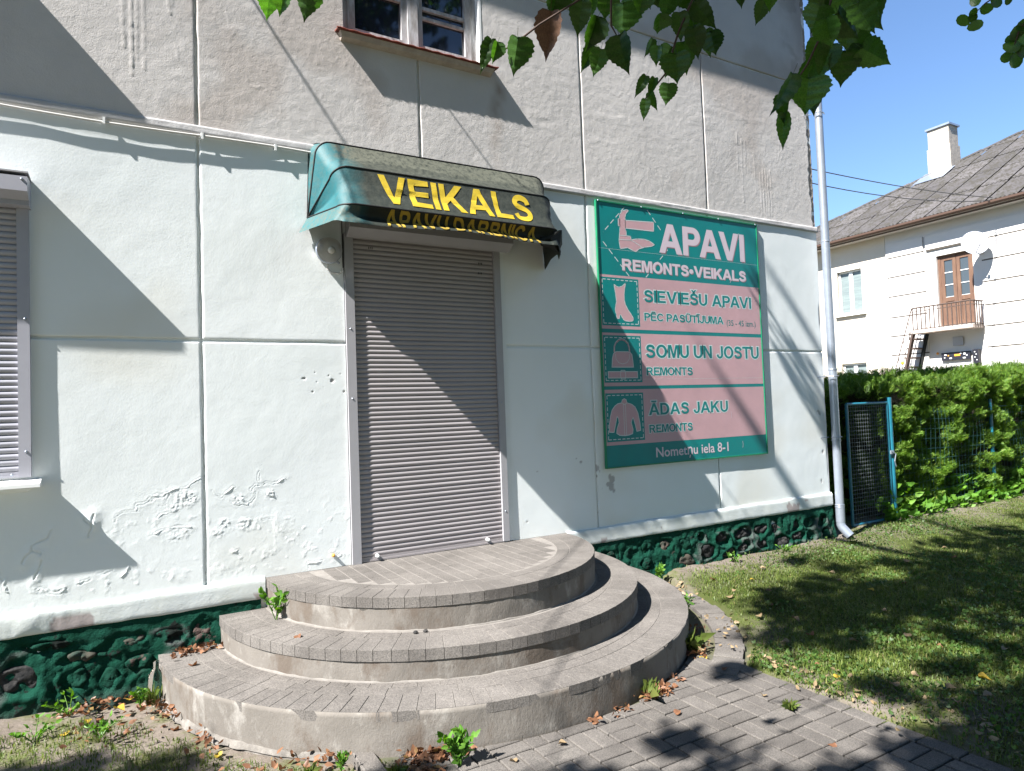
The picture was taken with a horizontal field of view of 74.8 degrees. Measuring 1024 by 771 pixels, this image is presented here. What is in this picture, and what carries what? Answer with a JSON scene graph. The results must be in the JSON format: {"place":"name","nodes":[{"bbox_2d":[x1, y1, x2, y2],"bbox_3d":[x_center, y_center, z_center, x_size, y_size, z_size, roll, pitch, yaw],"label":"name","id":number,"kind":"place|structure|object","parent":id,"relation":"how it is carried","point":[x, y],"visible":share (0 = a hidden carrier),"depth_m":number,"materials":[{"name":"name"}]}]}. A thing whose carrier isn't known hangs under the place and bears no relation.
{"place":"outdoors","nodes":[
{"label":"outdoors","id":0,"kind":"place"},
{"bbox_2d":[0,490,1023,770],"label":"ground","id":1,"kind":"structure","parent":0,"point":[160,734],"depth_m":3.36,"materials":[{"name":"green plant"}]},
{"bbox_2d":[8,712,61,742],"bbox_3d":[-2.195,1.591,3.093,0.209,0.114,0.152,-1,-2,-30],"label":"weed","id":2,"kind":"object","parent":1,"relation":"on","point":[45,727],"visible":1,"depth_m":3.08,"materials":[{"name":"green plant"}]},
{"bbox_2d":[41,687,81,714],"bbox_3d":[-2.249,1.601,3.347,0.172,0.116,0.190,-1,-2,-30],"label":"weed","id":3,"kind":"object","parent":1,"relation":"on","point":[77,704],"visible":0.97,"depth_m":3.34,"materials":[{"name":"green plant"}]},
{"bbox_2d":[84,711,123,738],"bbox_3d":[-1.903,1.590,3.123,0.161,0.098,0.121,-3,-2,23],"label":"weed","id":4,"kind":"object","parent":1,"relation":"on","point":[103,724],"visible":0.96,"depth_m":3.12,"materials":[{"name":"green plant"}]},
{"bbox_2d":[114,703,124,710],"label":"fallen leaf","id":5,"kind":"object","parent":1,"relation":"on","point":[121,707],"visible":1,"depth_m":3.39,"materials":[{"name":"yellow plant"}]},
{"bbox_2d":[128,686,147,706],"bbox_3d":[-1.895,1.581,3.400,0.092,0.114,0.062,-1,-2,-30],"label":"weed","id":6,"kind":"object","parent":1,"relation":"on","point":[140,695],"visible":0.97,"depth_m":3.40,"materials":[{"name":"green plant"}]},
{"bbox_2d":[133,684,162,705],"bbox_3d":[-1.872,1.589,3.486,0.140,0.110,0.198,-1,-2,-16],"label":"grass tuft","id":7,"kind":"object","parent":1,"relation":"on","point":[151,695],"visible":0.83,"depth_m":3.45,"materials":[{"name":"green plant"}]},
{"bbox_2d":[148,660,161,698],"bbox_3d":[-1.880,1.548,3.531,0.068,0.186,0.067,2,-2,-30],"label":"glass bottle","id":8,"kind":"object","parent":1,"relation":"on","point":[155,677],"visible":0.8,"depth_m":3.51,"materials":[{"name":"white"}]},
{"bbox_2d":[213,751,221,757],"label":"fallen leaf","id":9,"kind":"object","parent":1,"relation":"on","point":[218,754],"visible":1,"depth_m":2.97,"materials":[{"name":"yellow plant"}]},
{"bbox_2d":[31,694,468,770],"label":"leaf litter","id":10,"kind":"object","parent":1,"relation":"on","point":[274,765],"visible":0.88,"depth_m":2.98,"materials":[{"name":"brown plant"}]},
{"bbox_2d":[302,761,320,770],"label":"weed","id":11,"kind":"object","parent":1,"relation":"on","point":[312,768],"visible":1,"depth_m":2.70,"materials":[{"name":"green plant"}]},
{"bbox_2d":[335,750,350,770],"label":"weed","id":12,"kind":"object","parent":1,"relation":"on","point":[342,759],"visible":1,"depth_m":2.73,"materials":[{"name":"green plant"}]},
{"bbox_2d":[0,629,696,770],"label":"sparse grass","id":13,"kind":"structure","parent":1,"relation":"on","point":[113,748],"depth_m":2.96,"materials":[{"name":"green plant"}]},
{"bbox_2d":[0,0,836,718],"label":"shop building","id":14,"kind":"structure","parent":1,"relation":"on","point":[222,390],"depth_m":4.21,"materials":[{"name":"paint"}]},
{"bbox_2d":[0,103,310,152],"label":"ledge cable","id":15,"kind":"object","parent":14,"relation":"attached to","point":[104,122],"visible":1,"depth_m":3.77,"materials":[{"name":"grey plastic"}]},
{"bbox_2d":[315,237,342,273],"bbox_3d":[-1.139,-0.822,4.207,0.183,0.221,0.124,-1,-2,-30],"label":"wall lamp","id":16,"kind":"object","parent":14,"relation":"attached to","point":[328,250],"visible":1,"depth_m":4.16,"materials":[{"name":"grey"}]},
{"bbox_2d":[341,221,343,269],"bbox_3d":[-1.094,-0.952,4.310,0.008,0.420,0.007,-1,-2,-30],"label":"wall wire","id":17,"kind":"object","parent":14,"relation":"attached to","point":[342,245],"depth_m":4.31,"materials":[{"name":"grey"}]},
{"bbox_2d":[342,0,476,60],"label":"window","id":18,"kind":"structure","parent":14,"relation":"in","point":[443,26],"depth_m":4.72,"materials":[{"name":"white paint"}]},
{"bbox_2d":[299,141,561,268],"bbox_3d":[-0.452,-1.221,4.467,1.826,0.694,0.453,-1,-2,-30],"label":"awning","id":19,"kind":"object","parent":14,"relation":"attached to","point":[358,184],"visible":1,"depth_m":4.28,"materials":[{"name":"fabric"}]},
{"bbox_2d":[594,199,767,468],"bbox_3d":[1.515,-0.428,5.774,1.882,2.145,0.026,-1,-2,-30],"label":"shoe repair sign","id":20,"kind":"object","parent":14,"relation":"attached to","point":[681,345],"visible":1,"depth_m":5.71,"materials":[{"name":"teal plastic"}]},
{"bbox_2d":[803,3,853,538],"bbox_3d":[3.113,-1.463,6.685,0.248,5.934,0.116,-3,-2,30],"label":"drainpipe","id":21,"kind":"object","parent":14,"relation":"attached to","point":[844,530],"visible":0.98,"depth_m":6.63,"materials":[{"name":"metal"}]},
{"bbox_2d":[158,533,688,763],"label":"entrance steps","id":22,"kind":"structure","parent":1,"relation":"on","point":[521,639],"depth_m":3.35,"materials":[{"name":"concrete"}]},
{"bbox_2d":[170,641,222,658],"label":"leaf litter","id":23,"kind":"object","parent":22,"relation":"on","point":[188,649],"visible":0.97,"depth_m":3.69,"materials":[{"name":"brown plant"}]},
{"bbox_2d":[258,583,288,619],"bbox_3d":[-1.332,1.207,3.733,0.160,0.211,0.169,-1,-2,-30],"label":"weed","id":24,"kind":"object","parent":22,"relation":"on","point":[277,600],"visible":0.94,"depth_m":3.71,"materials":[{"name":"green plant"}]},
{"bbox_2d":[674,586,748,675],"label":"stone edging","id":25,"kind":"structure","parent":1,"relation":"on","point":[724,654],"depth_m":4.11,"materials":[{"name":"stone"}]},
{"bbox_2d":[654,562,665,577],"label":"weed","id":26,"kind":"object","parent":25,"relation":"on","point":[659,569],"visible":0.88,"depth_m":5.33,"materials":[{"name":"green plant"}]},
{"bbox_2d":[682,591,695,603],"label":"weed","id":27,"kind":"object","parent":25,"relation":"on","point":[686,597],"visible":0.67,"depth_m":4.80,"materials":[{"name":"green plant"}]},
{"bbox_2d":[727,552,741,561],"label":"weed","id":28,"kind":"object","parent":1,"relation":"on","point":[729,554],"visible":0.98,"depth_m":5.76,"materials":[{"name":"green plant"}]},
{"bbox_2d":[775,544,795,551],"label":"weed","id":29,"kind":"object","parent":1,"relation":"on","point":[786,547],"visible":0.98,"depth_m":6.08,"materials":[{"name":"green plant"}]},
{"bbox_2d":[668,581,1022,754],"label":"leaf litter","id":30,"kind":"object","parent":1,"relation":"on","point":[991,737],"visible":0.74,"depth_m":3.32,"materials":[{"name":"brown plant"}]},
{"bbox_2d":[843,539,861,544],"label":"grass tuft","id":31,"kind":"object","parent":1,"relation":"on","point":[854,541],"visible":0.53,"depth_m":6.32,"materials":[{"name":"green plant"}]},
{"bbox_2d":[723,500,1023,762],"bbox_3d":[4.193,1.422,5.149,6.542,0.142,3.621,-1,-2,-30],"label":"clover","id":32,"kind":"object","parent":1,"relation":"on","point":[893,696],"visible":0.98,"depth_m":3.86,"materials":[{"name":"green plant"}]},
{"bbox_2d":[889,681,899,686],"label":"fallen leaf","id":33,"kind":"object","parent":1,"relation":"on","point":[897,684],"visible":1,"depth_m":3.23,"materials":[{"name":"brown plant"}]},
{"bbox_2d":[816,121,1023,376],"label":"neighbour house","id":34,"kind":"structure","parent":1,"relation":"on","point":[910,277],"depth_m":17.77,"materials":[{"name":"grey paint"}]},
{"bbox_2d":[835,269,865,317],"bbox_3d":[9.822,-2.678,19.426,0.245,1.320,0.910,-1,-2,-30],"label":"window","id":35,"kind":"structure","parent":34,"relation":"in","point":[850,283],"depth_m":19.46,"materials":[{"name":"white glass"}]},
{"bbox_2d":[844,363,866,372],"bbox_3d":[9.995,-0.028,19.372,0.070,1.230,0.750,-1,-2,-30],"label":"window","id":36,"kind":"structure","parent":34,"relation":"in","point":[856,366],"depth_m":19.36,"materials":[{"name":"white glass"}]},
{"bbox_2d":[812,183,988,201],"bbox_3d":[6.747,-3.843,12.455,12.206,1.157,0.016,-1,-3,-36],"label":"overhead cable","id":37,"kind":"object","parent":34,"relation":"attached to","point":[900,197],"visible":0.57,"depth_m":13.01,"materials":[{"name":"grey plastic"}]},
{"bbox_2d":[812,169,992,197],"bbox_3d":[6.777,-3.906,12.401,12.214,1.117,0.016,-1,-3,-37],"label":"overhead cable","id":38,"kind":"object","parent":34,"relation":"attached to","point":[900,186],"visible":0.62,"depth_m":12.88,"materials":[{"name":"grey plastic"}]},
{"bbox_2d":[940,255,959,324],"bbox_3d":[11.242,-2.442,17.183,0.050,1.760,0.365,-1,-2,-30],"label":"door","id":39,"kind":"structure","parent":34,"relation":"in","point":[949,286],"depth_m":17.18,"materials":[{"name":"brown wood"}]},
{"bbox_2d":[941,351,970,360],"bbox_3d":[11.218,-0.748,16.923,0.036,0.200,0.680,-1,-2,-30],"label":"black sign","id":40,"kind":"object","parent":34,"relation":"attached to","point":[960,355],"visible":1,"depth_m":16.90,"materials":[{"name":"black metal"}]},
{"bbox_2d":[953,336,963,345],"bbox_3d":[11.254,-1.121,16.896,0.008,0.220,0.240,-1,-2,-30],"label":"wall vent","id":41,"kind":"object","parent":34,"relation":"attached to","point":[957,341],"depth_m":16.89,"materials":[{"name":"grey metal"}]},
{"bbox_2d":[956,252,974,322],"bbox_3d":[11.430,-2.461,16.858,0.050,1.760,0.365,-1,-2,-30],"label":"door","id":42,"kind":"structure","parent":34,"relation":"in","point":[965,291],"depth_m":16.86,"materials":[{"name":"brown wood"}]},
{"bbox_2d":[961,231,989,255],"bbox_3d":[11.254,-3.430,16.169,0.718,0.596,0.442,-1,-2,-30],"label":"satellite dish","id":43,"kind":"object","parent":34,"relation":"attached to","point":[974,242],"visible":1,"depth_m":16.14,"materials":[{"name":"grey metal"}]},
{"bbox_2d":[972,349,980,364],"bbox_3d":[11.434,-0.693,16.472,0.116,0.400,0.130,-1,-2,-30],"label":"black letterbox","id":44,"kind":"object","parent":34,"relation":"attached to","point":[976,355],"visible":0.93,"depth_m":16.43,"materials":[{"name":"black metal"}]},
{"bbox_2d":[824,358,1023,515],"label":"thuja hedge","id":45,"kind":"object","parent":1,"relation":"on","point":[950,390],"visible":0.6,"depth_m":8.10,"materials":[{"name":"green plant"}]},
{"bbox_2d":[866,464,1023,521],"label":"ivy undergrowth","id":46,"kind":"object","parent":1,"relation":"on","point":[945,501],"visible":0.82,"depth_m":7.95,"materials":[{"name":"green plant"}]},
{"bbox_2d":[945,682,955,688],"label":"fallen leaf","id":47,"kind":"object","parent":1,"relation":"on","point":[948,685],"visible":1,"depth_m":3.19,"materials":[{"name":"brown plant"}]},
{"bbox_2d":[886,397,1023,517],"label":"wire fence","id":48,"kind":"object","parent":1,"relation":"on","point":[888,400],"visible":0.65,"depth_m":7.88,"materials":[{"name":"teal metal"}]},
{"bbox_2d":[845,401,896,526],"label":"garden gate","id":49,"kind":"structure","parent":48,"relation":"attached to","point":[851,490],"depth_m":7.26,"materials":[{"name":"teal metal"}]},
{"bbox_2d":[978,672,990,679],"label":"fallen leaf","id":50,"kind":"object","parent":1,"relation":"on","point":[982,674],"visible":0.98,"depth_m":3.31,"materials":[{"name":"yellow plant"}]},
{"bbox_2d":[983,690,994,695],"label":"fallen leaf","id":51,"kind":"object","parent":1,"relation":"on","point":[986,693],"visible":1,"depth_m":3.09,"materials":[{"name":"plant"}]},
{"bbox_2d":[257,0,1023,148],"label":"linden tree","id":52,"kind":"object","parent":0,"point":[849,26],"visible":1,"depth_m":1.64,"materials":[{"name":"green plant"}]},
{"bbox_2d":[352,650,1014,770],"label":"pavement","id":53,"kind":"structure","parent":0,"point":[726,722],"depth_m":2.86,"materials":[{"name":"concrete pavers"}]},
{"bbox_2d":[384,763,408,770],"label":"grass tuft","id":54,"kind":"object","parent":53,"relation":"on","point":[403,768],"visible":1,"depth_m":2.67,"materials":[{"name":"green plant"}]},
{"bbox_2d":[436,724,480,766],"bbox_3d":[-0.226,1.478,2.736,0.190,0.169,0.098,-1,-2,-20],"label":"weed","id":55,"kind":"object","parent":53,"relation":"on","point":[458,745],"visible":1,"depth_m":2.72,"materials":[{"name":"green plant"}]},
{"bbox_2d":[396,624,709,765],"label":"leaf litter","id":56,"kind":"object","parent":53,"relation":"on","point":[414,752],"visible":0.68,"depth_m":3.09,"materials":[{"name":"brown plant"}]},
{"bbox_2d":[641,677,659,698],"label":"grass tuft","id":57,"kind":"object","parent":53,"relation":"on","point":[649,686],"visible":0.84,"depth_m":3.31,"materials":[{"name":"green plant"}]},
{"bbox_2d":[686,650,696,655],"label":"fallen leaf","id":58,"kind":"object","parent":53,"relation":"on","point":[692,652],"visible":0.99,"depth_m":3.82,"materials":[{"name":"brown plant"}]},
{"bbox_2d":[685,629,716,653],"bbox_3d":[1.069,1.487,3.935,0.301,0.134,0.180,-1,-2,-30],"label":"grass tuft","id":59,"kind":"object","parent":53,"relation":"on","point":[692,640],"visible":0.55,"depth_m":3.90,"materials":[{"name":"green plant"}]},
{"bbox_2d":[381,663,1023,770],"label":"edge grass","id":60,"kind":"structure","parent":53,"relation":"on","point":[860,710],"depth_m":2.90,"materials":[{"name":"green plant"}]},
{"bbox_2d":[781,698,800,710],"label":"grass tuft","id":61,"kind":"object","parent":53,"relation":"on","point":[789,705],"visible":1,"depth_m":3.12,"materials":[{"name":"green plant"}]},
{"bbox_2d":[802,0,1023,226],"label":"sky","id":62,"kind":"structure","parent":0,"point":[940,71],"materials":[{"name":"blue"}]}
]}

